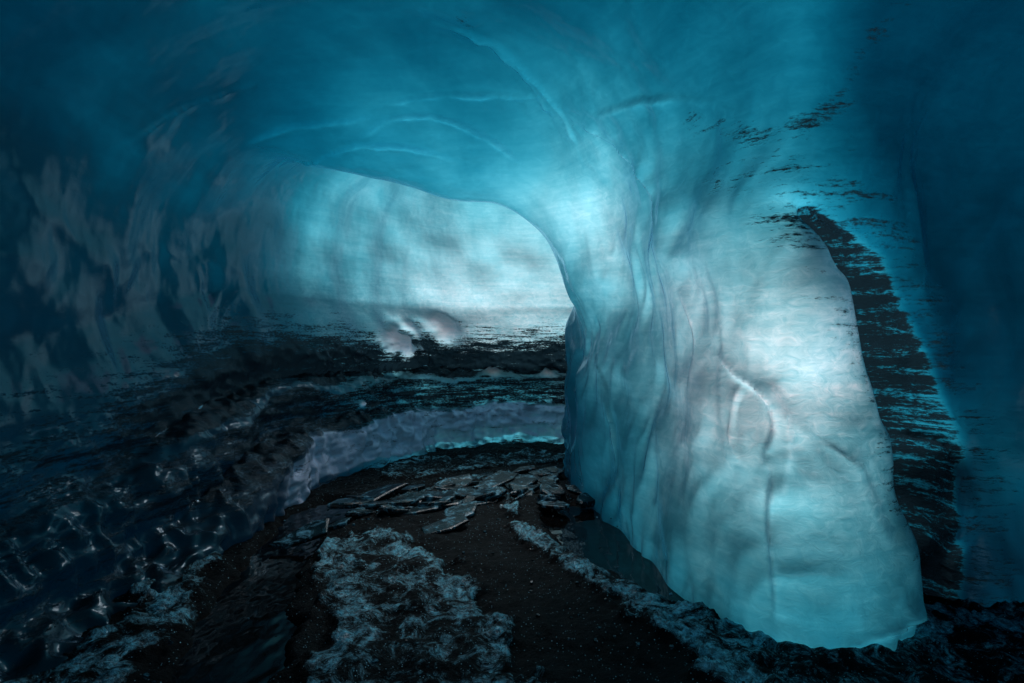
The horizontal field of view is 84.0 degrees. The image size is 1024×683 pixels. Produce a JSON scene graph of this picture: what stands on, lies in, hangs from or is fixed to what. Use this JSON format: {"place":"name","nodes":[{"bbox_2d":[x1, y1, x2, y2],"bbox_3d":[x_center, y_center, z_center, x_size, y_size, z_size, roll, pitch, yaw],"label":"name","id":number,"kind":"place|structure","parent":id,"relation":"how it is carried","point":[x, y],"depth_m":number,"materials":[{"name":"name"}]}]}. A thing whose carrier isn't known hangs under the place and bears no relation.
{"place":"outdoors","nodes":[
{"label":"outdoors","id":0,"kind":"place"},
{"bbox_2d":[170,500,683,682],"bbox_3d":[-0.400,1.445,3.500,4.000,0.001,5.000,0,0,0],"label":"meltwater stream","id":1,"kind":"structure","parent":0,"point":[237,646],"depth_m":3.29,"materials":[{"name":"black liquid"}]},
{"bbox_2d":[0,0,1023,682],"bbox_3d":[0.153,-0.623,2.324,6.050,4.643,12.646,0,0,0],"label":"ice cave","id":2,"kind":"structure","parent":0,"point":[262,262],"depth_m":3.68},
{"bbox_2d":[3,441,1023,682],"bbox_3d":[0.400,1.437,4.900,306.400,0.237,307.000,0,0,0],"label":"ground","id":3,"kind":"structure","parent":0,"point":[477,628],"depth_m":2.79,"materials":[{"name":"grey gravel"}]},
{"bbox_2d":[268,466,594,548],"bbox_3d":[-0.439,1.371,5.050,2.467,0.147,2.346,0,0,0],"label":"stone slabs","id":4,"kind":"structure","parent":3,"relation":"on","point":[459,505],"depth_m":4.91,"materials":[{"name":"grey stone"}]},
{"bbox_2d":[550,134,1023,650],"bbox_3d":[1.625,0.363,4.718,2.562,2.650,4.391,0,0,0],"label":"ice pillar","id":5,"kind":"structure","parent":3,"relation":"on","point":[727,445],"depth_m":2.98,"materials":[{"name":"blue ice"}]}
]}

